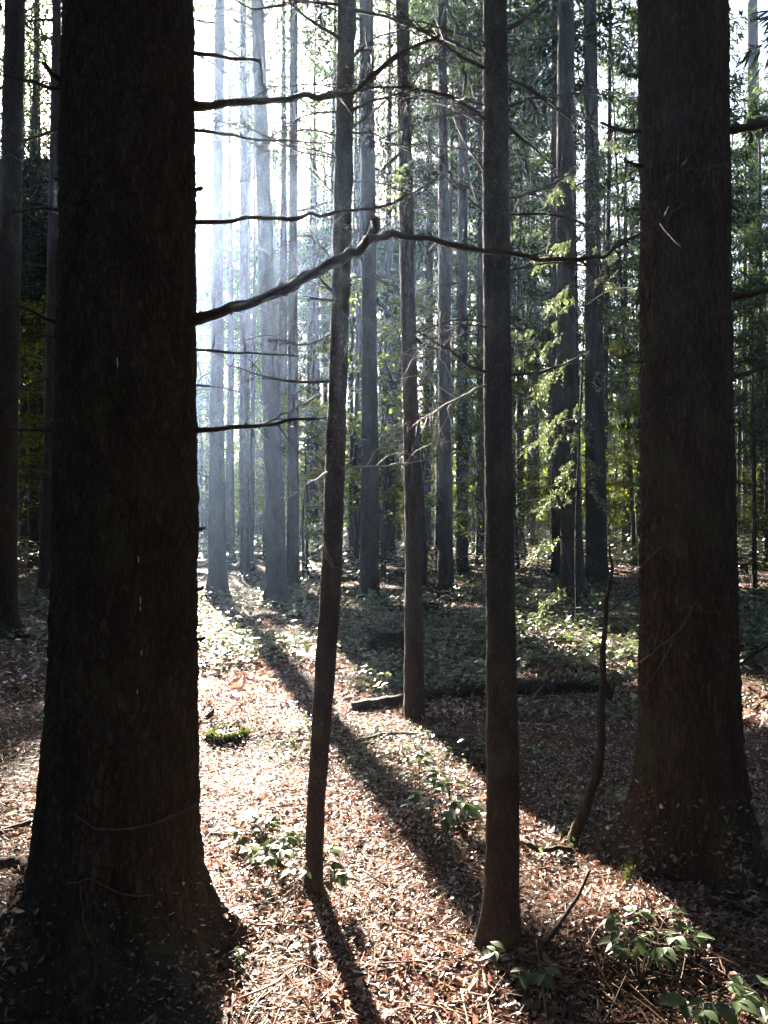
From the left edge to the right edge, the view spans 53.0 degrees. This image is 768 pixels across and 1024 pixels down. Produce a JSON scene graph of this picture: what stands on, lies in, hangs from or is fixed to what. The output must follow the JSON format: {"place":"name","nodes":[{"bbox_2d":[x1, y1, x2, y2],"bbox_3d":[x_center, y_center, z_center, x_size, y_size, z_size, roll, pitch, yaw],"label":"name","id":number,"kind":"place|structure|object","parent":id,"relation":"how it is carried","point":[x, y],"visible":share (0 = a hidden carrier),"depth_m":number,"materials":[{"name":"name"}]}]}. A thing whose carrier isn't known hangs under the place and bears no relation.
{"place":"outdoors","nodes":[
{"label":"outdoors","id":0,"kind":"place"},
{"bbox_2d":[0,530,767,1023],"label":"forest floor","id":1,"kind":"structure","parent":0,"point":[210,748],"depth_m":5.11,"materials":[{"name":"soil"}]},
{"bbox_2d":[0,8,50,556],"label":"spruce tree","id":2,"kind":"object","parent":1,"relation":"on","point":[23,527],"visible":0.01,"depth_m":34.53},
{"bbox_2d":[0,0,51,639],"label":"spruce tree","id":3,"kind":"object","parent":1,"relation":"on","point":[11,225],"visible":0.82,"depth_m":10.68,"materials":[{"name":"brown plant"}]},
{"bbox_2d":[0,1,51,520],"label":"spruce tree","id":4,"kind":"object","parent":1,"relation":"on","point":[41,404],"visible":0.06,"depth_m":26.34,"materials":[{"name":"plant"}]},
{"bbox_2d":[0,0,60,596],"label":"spruce tree","id":5,"kind":"object","parent":1,"relation":"on","point":[44,569],"visible":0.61,"depth_m":15.96,"materials":[{"name":"brown plant"}]},
{"bbox_2d":[0,0,61,568],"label":"spruce tree","id":6,"kind":"object","parent":1,"relation":"on","point":[33,524],"visible":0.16,"depth_m":24.69,"materials":[{"name":"plant"}]},
{"bbox_2d":[0,0,61,334],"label":"spruce tree","id":7,"kind":"object","parent":1,"relation":"on","point":[36,194],"visible":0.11,"depth_m":23.57,"materials":[{"name":"plant"}]},
{"bbox_2d":[18,276,46,511],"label":"broadleaf tree","id":8,"kind":"object","parent":1,"relation":"on","point":[23,392],"visible":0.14,"depth_m":20.29,"materials":[{"name":"plant"}]},
{"bbox_2d":[18,299,46,506],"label":"broadleaf tree","id":9,"kind":"object","parent":1,"relation":"on","point":[35,331],"visible":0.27,"depth_m":21.61,"materials":[{"name":"plant"}]},
{"bbox_2d":[196,167,226,546],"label":"spruce tree","id":10,"kind":"object","parent":1,"relation":"on","point":[199,450],"visible":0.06,"depth_m":46.10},
{"bbox_2d":[196,146,238,548],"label":"spruce tree","id":11,"kind":"object","parent":1,"relation":"on","point":[207,420],"visible":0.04,"depth_m":42.00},
{"bbox_2d":[195,91,258,414],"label":"spruce tree","id":12,"kind":"object","parent":1,"relation":"on","point":[199,296],"visible":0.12,"depth_m":40.11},
{"bbox_2d":[203,723,251,743],"bbox_3d":[-1.155,1.627,5.687,0.367,0.094,0.368,0,-1,0],"label":"plant","id":13,"kind":"object","parent":1,"relation":"on","point":[219,735],"visible":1,"depth_m":5.61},
{"bbox_2d":[196,36,260,407],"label":"spruce tree","id":14,"kind":"object","parent":1,"relation":"on","point":[199,262],"visible":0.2,"depth_m":34.80,"materials":[{"name":"plant"}]},
{"bbox_2d":[196,340,262,557],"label":"broadleaf tree","id":15,"kind":"object","parent":1,"relation":"on","point":[203,514],"visible":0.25,"depth_m":31.76,"materials":[{"name":"plant"}]},
{"bbox_2d":[193,0,280,600],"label":"spruce tree","id":16,"kind":"object","parent":1,"relation":"on","point":[217,577],"visible":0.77,"depth_m":15.89,"materials":[{"name":"grey plant"}]},
{"bbox_2d":[195,0,280,562],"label":"spruce tree","id":17,"kind":"object","parent":1,"relation":"on","point":[230,511],"visible":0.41,"depth_m":27.36,"materials":[{"name":"plant"}]},
{"bbox_2d":[197,68,278,524],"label":"spruce tree","id":18,"kind":"object","parent":1,"relation":"on","point":[236,288],"visible":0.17,"depth_m":31.54,"materials":[{"name":"plant"}]},
{"bbox_2d":[196,326,286,512],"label":"broadleaf tree","id":19,"kind":"object","parent":1,"relation":"on","point":[204,391],"visible":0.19,"depth_m":28.82,"materials":[{"name":"plant"}]},
{"bbox_2d":[223,0,280,351],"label":"tree","id":20,"kind":"object","parent":1,"relation":"on","point":[249,213],"visible":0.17,"depth_m":25.48,"materials":[{"name":"grey wood"}]},
{"bbox_2d":[225,0,288,571],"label":"tree","id":21,"kind":"object","parent":1,"relation":"on","point":[252,468],"visible":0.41,"depth_m":23.34,"materials":[{"name":"plant"}]},
{"bbox_2d":[193,0,331,608],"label":"spruce tree","id":22,"kind":"object","parent":1,"relation":"on","point":[276,583],"visible":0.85,"depth_m":14.76,"materials":[{"name":"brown plant"}]},
{"bbox_2d":[201,354,326,558],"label":"broadleaf tree","id":23,"kind":"object","parent":1,"relation":"on","point":[260,464],"visible":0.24,"depth_m":30.06,"materials":[{"name":"green wood"}]},
{"bbox_2d":[194,0,336,576],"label":"spruce tree","id":24,"kind":"object","parent":1,"relation":"on","point":[244,440],"visible":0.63,"depth_m":21.09,"materials":[{"name":"plant"}]},
{"bbox_2d":[226,806,305,869],"bbox_3d":[-0.566,1.592,3.723,0.336,0.156,0.634,0,-1,-23],"label":"seedling","id":25,"kind":"object","parent":1,"relation":"on","point":[280,849],"visible":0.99,"depth_m":3.64,"materials":[{"name":"green plant"}]},
{"bbox_2d":[195,0,357,517],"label":"spruce tree","id":26,"kind":"object","parent":1,"relation":"on","point":[282,360],"visible":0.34,"depth_m":25.66,"materials":[{"name":"plant"}]},
{"bbox_2d":[234,95,321,412],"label":"spruce tree","id":27,"kind":"object","parent":1,"relation":"on","point":[275,263],"visible":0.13,"depth_m":38.76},
{"bbox_2d":[210,0,393,588],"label":"spruce tree","id":28,"kind":"object","parent":1,"relation":"on","point":[293,553],"visible":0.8,"depth_m":18.70,"materials":[{"name":"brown plant"}]},
{"bbox_2d":[252,395,356,579],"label":"broadleaf tree","id":29,"kind":"object","parent":1,"relation":"on","point":[304,428],"visible":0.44,"depth_m":21.15,"materials":[{"name":"plant"}]},
{"bbox_2d":[256,3,357,558],"bbox_3d":[-2.785,-9.656,30.259,4.556,23.332,4.728,0,-1,38],"label":"spruce tree","id":30,"kind":"object","parent":1,"relation":"on","point":[314,537],"visible":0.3,"depth_m":30.42,"materials":[{"name":"plant"}]},
{"bbox_2d":[259,51,355,552],"bbox_3d":[-3.423,-9.396,35.132,4.898,22.997,4.988,0,-1,40],"label":"spruce tree","id":31,"kind":"object","parent":1,"relation":"on","point":[309,370],"visible":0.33,"depth_m":34.80,"materials":[{"name":"plant"}]},
{"bbox_2d":[257,392,360,573],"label":"broadleaf tree","id":32,"kind":"object","parent":1,"relation":"on","point":[307,509],"visible":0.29,"depth_m":23.18,"materials":[{"name":"green wood"}]},
{"bbox_2d":[277,845,355,899],"bbox_3d":[-0.309,1.594,3.311,0.331,0.209,0.277,0,-1,-25],"label":"seedling","id":33,"kind":"object","parent":1,"relation":"on","point":[340,877],"visible":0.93,"depth_m":3.29,"materials":[{"name":"green plant"}]},
{"bbox_2d":[287,101,355,551],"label":"spruce tree","id":34,"kind":"object","parent":1,"relation":"on","point":[322,259],"visible":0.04,"depth_m":38.01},
{"bbox_2d":[270,0,399,561],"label":"spruce tree","id":35,"kind":"object","parent":1,"relation":"on","point":[332,169],"visible":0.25,"depth_m":28.38,"materials":[{"name":"plant"}]},
{"bbox_2d":[317,16,386,570],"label":"tree","id":36,"kind":"object","parent":1,"relation":"on","point":[355,530],"visible":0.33,"depth_m":24.12,"materials":[{"name":"plant"}]},
{"bbox_2d":[326,13,381,565],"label":"tree","id":37,"kind":"object","parent":1,"relation":"on","point":[351,396],"visible":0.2,"depth_m":25.65,"materials":[{"name":"plant"}]},
{"bbox_2d":[310,45,399,559],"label":"spruce tree","id":38,"kind":"object","parent":1,"relation":"on","point":[380,262],"visible":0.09,"depth_m":30.74,"materials":[{"name":"plant"}]},
{"bbox_2d":[280,0,443,603],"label":"spruce tree","id":39,"kind":"object","parent":1,"relation":"on","point":[369,549],"visible":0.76,"depth_m":15.46,"materials":[{"name":"brown plant"}]},
{"bbox_2d":[311,41,424,397],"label":"spruce tree","id":40,"kind":"object","parent":1,"relation":"on","point":[392,276],"visible":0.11,"depth_m":34.20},
{"bbox_2d":[0,0,745,1023],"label":"spruce tree","id":41,"kind":"object","parent":1,"relation":"on","point":[116,822],"visible":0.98,"depth_m":2.65,"materials":[{"name":"brown plant"}]},
{"bbox_2d":[319,19,433,388],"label":"spruce tree","id":42,"kind":"object","parent":1,"relation":"on","point":[378,267],"visible":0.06,"depth_m":36.65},
{"bbox_2d":[356,7,397,561],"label":"tree","id":43,"kind":"object","parent":1,"relation":"on","point":[381,480],"visible":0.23,"depth_m":28.18,"materials":[{"name":"plant"}]},
{"bbox_2d":[298,0,457,576],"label":"spruce tree","id":44,"kind":"object","parent":1,"relation":"on","point":[376,84],"visible":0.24,"depth_m":23.13,"materials":[{"name":"plant"}]},
{"bbox_2d":[0,525,767,855],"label":"ground cover","id":45,"kind":"object","parent":1,"relation":"on","point":[590,603],"visible":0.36,"depth_m":9.84,"materials":[{"name":"green plant"}]},
{"bbox_2d":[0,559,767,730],"bbox_3d":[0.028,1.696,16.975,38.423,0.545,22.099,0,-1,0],"label":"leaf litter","id":46,"kind":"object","parent":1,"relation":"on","point":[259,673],"visible":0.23,"depth_m":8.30,"materials":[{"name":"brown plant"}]},
{"bbox_2d":[365,627,404,653],"bbox_3d":[0.075,1.545,9.435,0.697,0.282,0.662,0,-1,0],"label":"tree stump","id":47,"kind":"object","parent":1,"relation":"on","point":[393,637],"visible":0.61,"depth_m":9.25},
{"bbox_2d":[195,0,578,894],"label":"young tree","id":48,"kind":"object","parent":1,"relation":"on","point":[327,626],"visible":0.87,"depth_m":3.39,"materials":[{"name":"brown plant"}]},
{"bbox_2d":[347,101,437,544],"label":"spruce tree","id":49,"kind":"object","parent":1,"relation":"on","point":[396,517],"visible":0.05,"depth_m":37.94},
{"bbox_2d":[19,259,767,537],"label":"woods","id":50,"kind":"object","parent":1,"relation":"on","point":[344,522],"visible":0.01,"depth_m":69.35,"materials":[{"name":"plant"}]},
{"bbox_2d":[330,1,457,564],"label":"spruce tree","id":51,"kind":"object","parent":1,"relation":"on","point":[390,538],"visible":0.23,"depth_m":26.19,"materials":[{"name":"plant"}]},
{"bbox_2d":[298,264,519,582],"bbox_3d":[0.558,-2.396,21.206,6.243,8.950,5.425,0,-1,0],"label":"broadleaf tree","id":52,"kind":"object","parent":1,"relation":"on","point":[392,303],"visible":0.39,"depth_m":21.00,"materials":[{"name":"plant"}]},
{"bbox_2d":[351,5,470,558],"bbox_3d":[0.964,-10.295,31.612,5.024,24.771,5.529,0,-1,24],"label":"spruce tree","id":53,"kind":"object","parent":1,"relation":"on","point":[397,251],"visible":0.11,"depth_m":31.62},
{"bbox_2d":[354,0,473,720],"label":"spruce tree","id":54,"kind":"object","parent":1,"relation":"on","point":[413,705],"visible":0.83,"depth_m":6.15,"materials":[{"name":"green plant"}]},
{"bbox_2d":[352,0,476,559],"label":"spruce tree","id":55,"kind":"object","parent":1,"relation":"on","point":[427,464],"visible":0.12,"depth_m":29.79,"materials":[{"name":"plant"}]},
{"bbox_2d":[345,289,484,514],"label":"broadleaf tree","id":56,"kind":"object","parent":1,"relation":"on","point":[379,355],"visible":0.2,"depth_m":24.30,"materials":[{"name":"plant"}]},
{"bbox_2d":[380,57,476,305],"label":"spruce tree","id":57,"kind":"object","parent":1,"relation":"on","point":[422,274],"visible":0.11,"depth_m":33.19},
{"bbox_2d":[348,274,518,586],"bbox_3d":[1.080,-1.841,19.234,4.535,7.623,5.283,0,-1,0],"label":"broadleaf tree","id":58,"kind":"object","parent":1,"relation":"on","point":[420,311],"visible":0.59,"depth_m":19.03,"materials":[{"name":"plant"}]},
{"bbox_2d":[408,0,474,328],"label":"tree","id":59,"kind":"object","parent":1,"relation":"on","point":[450,199],"visible":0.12,"depth_m":23.59,"materials":[{"name":"plant"}]},
{"bbox_2d":[375,1,509,563],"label":"spruce tree","id":60,"kind":"object","parent":1,"relation":"on","point":[419,216],"visible":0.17,"depth_m":27.14,"materials":[{"name":"plant"}]},
{"bbox_2d":[401,777,485,835],"bbox_3d":[0.355,1.550,3.959,0.444,0.251,0.411,0,-1,40],"label":"bramble","id":61,"kind":"object","parent":1,"relation":"on","point":[467,809],"visible":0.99,"depth_m":3.89,"materials":[{"name":"green plant"}]},
{"bbox_2d":[358,0,555,577],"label":"spruce tree","id":62,"kind":"object","parent":1,"relation":"on","point":[461,542],"visible":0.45,"depth_m":21.11,"materials":[{"name":"plant"}]},
{"bbox_2d":[380,0,557,600],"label":"spruce tree","id":63,"kind":"object","parent":1,"relation":"on","point":[445,578],"visible":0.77,"depth_m":16.46,"materials":[{"name":"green plant"}]},
{"bbox_2d":[396,315,548,514],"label":"broadleaf tree","id":64,"kind":"object","parent":1,"relation":"on","point":[513,336],"visible":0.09,"depth_m":28.47,"materials":[{"name":"plant"}]},
{"bbox_2d":[350,674,610,711],"bbox_3d":[0.902,1.638,6.931,2.548,0.272,0.284,0,-1,-19],"label":"fallen log","id":65,"kind":"object","parent":1,"relation":"on","point":[556,685],"visible":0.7,"depth_m":6.92,"materials":[{"name":"wood"}]},
{"bbox_2d":[413,0,550,565],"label":"spruce tree","id":66,"kind":"object","parent":1,"relation":"on","point":[479,380],"visible":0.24,"depth_m":25.84,"materials":[{"name":"plant"}]},
{"bbox_2d":[425,353,556,540],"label":"broadleaf tree","id":67,"kind":"object","parent":1,"relation":"on","point":[519,524],"visible":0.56,"depth_m":18.93,"materials":[{"name":"plant"}]},
{"bbox_2d":[304,0,690,955],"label":"spruce tree","id":68,"kind":"object","parent":1,"relation":"on","point":[500,920],"visible":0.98,"depth_m":2.98,"materials":[{"name":"brown plant"}]},
{"bbox_2d":[452,92,550,378],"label":"spruce tree","id":69,"kind":"object","parent":1,"relation":"on","point":[474,293],"visible":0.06,"depth_m":35.30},
{"bbox_2d":[427,0,584,565],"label":"spruce tree","id":70,"kind":"object","parent":1,"relation":"on","point":[514,155],"visible":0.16,"depth_m":24.24,"materials":[{"name":"plant"}]},
{"bbox_2d":[469,37,550,554],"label":"spruce tree","id":71,"kind":"object","parent":1,"relation":"on","point":[519,411],"visible":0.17,"depth_m":32.24,"materials":[{"name":"plant"}]},
{"bbox_2d":[451,9,581,467],"bbox_3d":[4.824,-9.273,30.024,4.709,22.561,4.563,0,-1,-27],"label":"spruce tree","id":72,"kind":"object","parent":1,"relation":"on","point":[537,322],"visible":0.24,"depth_m":29.96,"materials":[{"name":"plant"}]},
{"bbox_2d":[453,360,584,570],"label":"broadleaf tree","id":73,"kind":"object","parent":1,"relation":"on","point":[547,405],"visible":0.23,"depth_m":22.04,"materials":[{"name":"plant"}]},
{"bbox_2d":[477,941,561,990],"bbox_3d":[0.485,1.644,2.728,0.292,0.150,0.138,0,-1,32],"label":"bramble","id":74,"kind":"object","parent":1,"relation":"on","point":[544,978],"visible":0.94,"depth_m":2.69,"materials":[{"name":"green plant"}]},
{"bbox_2d":[477,0,613,607],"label":"spruce tree","id":75,"kind":"object","parent":1,"relation":"on","point":[566,35],"visible":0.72,"depth_m":14.61,"materials":[{"name":"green plant"}]},
{"bbox_2d":[513,71,583,545],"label":"spruce tree","id":76,"kind":"object","parent":1,"relation":"on","point":[533,520],"visible":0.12,"depth_m":37.53,"materials":[{"name":"plant"}]},
{"bbox_2d":[459,0,638,574],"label":"spruce tree","id":77,"kind":"object","parent":1,"relation":"on","point":[556,552],"visible":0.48,"depth_m":20.55,"materials":[{"name":"plant"}]},
{"bbox_2d":[515,108,584,542],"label":"spruce tree","id":78,"kind":"object","parent":1,"relation":"on","point":[549,523],"visible":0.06,"depth_m":42.10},
{"bbox_2d":[539,869,590,951],"bbox_3d":[0.710,1.537,2.975,0.318,0.221,0.033,0,-1,-39],"label":"fallen stick","id":79,"kind":"object","parent":1,"relation":"on","point":[552,934],"visible":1,"depth_m":2.95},
{"bbox_2d":[507,0,637,584],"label":"spruce tree","id":80,"kind":"object","parent":1,"relation":"on","point":[596,526],"visible":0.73,"depth_m":18.80,"materials":[{"name":"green plant"}]},
{"bbox_2d":[510,90,639,624],"bbox_3d":[2.739,-2.155,11.004,2.296,7.705,2.956,0,-1,28],"label":"young fir","id":81,"kind":"object","parent":1,"relation":"on","point":[613,386],"visible":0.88,"depth_m":10.90,"materials":[{"name":"plant"}]},
{"bbox_2d":[519,63,631,550],"bbox_3d":[7.737,-8.070,30.925,3.940,19.869,4.198,0,-1,-30],"label":"spruce tree","id":82,"kind":"object","parent":1,"relation":"on","point":[576,273],"visible":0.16,"depth_m":30.90,"materials":[{"name":"plant"}]},
{"bbox_2d":[547,534,638,856],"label":"dead sapling","id":83,"kind":"object","parent":1,"relation":"on","point":[579,823],"visible":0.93,"depth_m":3.73,"materials":[{"name":"wood"}]},
{"bbox_2d":[562,657,638,699],"bbox_3d":[2.030,1.540,6.878,0.682,0.344,0.834,0,-1,-25],"label":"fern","id":84,"kind":"object","parent":1,"relation":"on","point":[617,676],"visible":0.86,"depth_m":6.83,"materials":[{"name":"green plant"}]},
{"bbox_2d":[574,0,636,479],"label":"tree","id":85,"kind":"object","parent":1,"relation":"on","point":[606,300],"visible":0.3,"depth_m":22.65,"materials":[{"name":"brown wood"}]},
{"bbox_2d":[578,133,636,544],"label":"spruce tree","id":86,"kind":"object","parent":1,"relation":"on","point":[615,255],"visible":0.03,"depth_m":38.65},
{"bbox_2d":[575,0,640,548],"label":"spruce tree","id":87,"kind":"object","parent":1,"relation":"on","point":[626,293],"visible":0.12,"depth_m":30.37,"materials":[{"name":"plant"}]},
{"bbox_2d":[578,75,639,543],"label":"spruce tree","id":88,"kind":"object","parent":1,"relation":"on","point":[628,528],"visible":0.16,"depth_m":34.22,"materials":[{"name":"plant"}]},
{"bbox_2d":[604,0,638,564],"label":"tree","id":89,"kind":"object","parent":1,"relation":"on","point":[633,532],"visible":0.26,"depth_m":25.09,"materials":[{"name":"plant"}]},
{"bbox_2d":[606,331,637,552],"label":"young spruce","id":90,"kind":"object","parent":1,"relation":"on","point":[623,514],"visible":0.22,"depth_m":31.95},
{"bbox_2d":[597,902,714,987],"bbox_3d":[0.930,1.532,2.698,0.408,0.286,0.342,0,-1,0],"label":"bramble","id":91,"kind":"object","parent":1,"relation":"on","point":[618,948],"visible":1,"depth_m":2.62,"materials":[{"name":"green plant"}]},
{"bbox_2d":[576,306,741,513],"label":"broadleaf tree","id":92,"kind":"object","parent":1,"relation":"on","point":[618,482],"visible":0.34,"depth_m":20.75,"materials":[{"name":"plant"}]},
{"bbox_2d":[623,905,701,948],"bbox_3d":[1.020,1.539,2.815,0.296,0.175,0.174,-1,-1,40],"label":"bramble","id":93,"kind":"object","parent":1,"relation":"on","point":[678,925],"visible":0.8,"depth_m":2.81,"materials":[{"name":"green plant"}]},
{"bbox_2d":[572,0,767,917],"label":"spruce tree","id":94,"kind":"object","parent":1,"relation":"on","point":[690,740],"visible":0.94,"depth_m":3.33,"materials":[{"name":"brown plant"}]},
{"bbox_2d":[599,5,767,320],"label":"spruce tree","id":95,"kind":"object","parent":1,"relation":"on","point":[737,190],"visible":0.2,"depth_m":21.24,"materials":[{"name":"plant"}]},
{"bbox_2d":[626,1,767,372],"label":"spruce tree","id":96,"kind":"object","parent":1,"relation":"on","point":[735,274],"visible":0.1,"depth_m":26.46,"materials":[{"name":"plant"}]},
{"bbox_2d":[657,975,767,1023],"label":"bramble","id":97,"kind":"object","parent":1,"relation":"on","point":[713,1012],"visible":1,"depth_m":2.45,"materials":[{"name":"green plant"}]},
{"bbox_2d":[734,348,759,550],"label":"young spruce","id":98,"kind":"object","parent":1,"relation":"on","point":[739,470],"visible":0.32,"depth_m":32.42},
{"bbox_2d":[730,105,767,546],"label":"spruce tree","id":99,"kind":"object","parent":1,"relation":"on","point":[742,270],"visible":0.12,"depth_m":37.59,"materials":[{"name":"plant"}]},
{"bbox_2d":[731,60,767,547],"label":"spruce tree","id":100,"kind":"object","parent":1,"relation":"on","point":[759,377],"visible":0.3,"depth_m":30.77,"materials":[{"name":"plant"}]},
{"bbox_2d":[731,0,767,544],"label":"spruce tree","id":101,"kind":"object","parent":1,"relation":"on","point":[752,36],"visible":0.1,"depth_m":41.95,"materials":[{"name":"green plant"}]},
{"bbox_2d":[732,233,767,566],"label":"young spruce","id":102,"kind":"object","parent":1,"relation":"on","point":[737,401],"visible":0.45,"depth_m":24.07,"materials":[{"name":"plant"}]},
{"bbox_2d":[732,10,767,146],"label":"spruce tree","id":103,"kind":"object","parent":1,"relation":"on","point":[753,63],"visible":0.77,"depth_m":11.96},
{"bbox_2d":[733,279,767,592],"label":"young spruce","id":104,"kind":"object","parent":1,"relation":"on","point":[754,541],"visible":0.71,"depth_m":16.33,"materials":[{"name":"plant"}]},
{"bbox_2d":[735,62,767,363],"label":"spruce tree","id":105,"kind":"object","parent":1,"relation":"on","point":[758,235],"visible":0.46,"depth_m":27.13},
{"bbox_2d":[738,343,767,546],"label":"young spruce","id":106,"kind":"object","parent":1,"relation":"on","point":[764,512],"visible":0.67,"depth_m":18.04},
{"bbox_2d":[0,0,767,528],"label":"sky","id":107,"kind":"structure","parent":0,"point":[741,4],"materials":[{"name":"white"}]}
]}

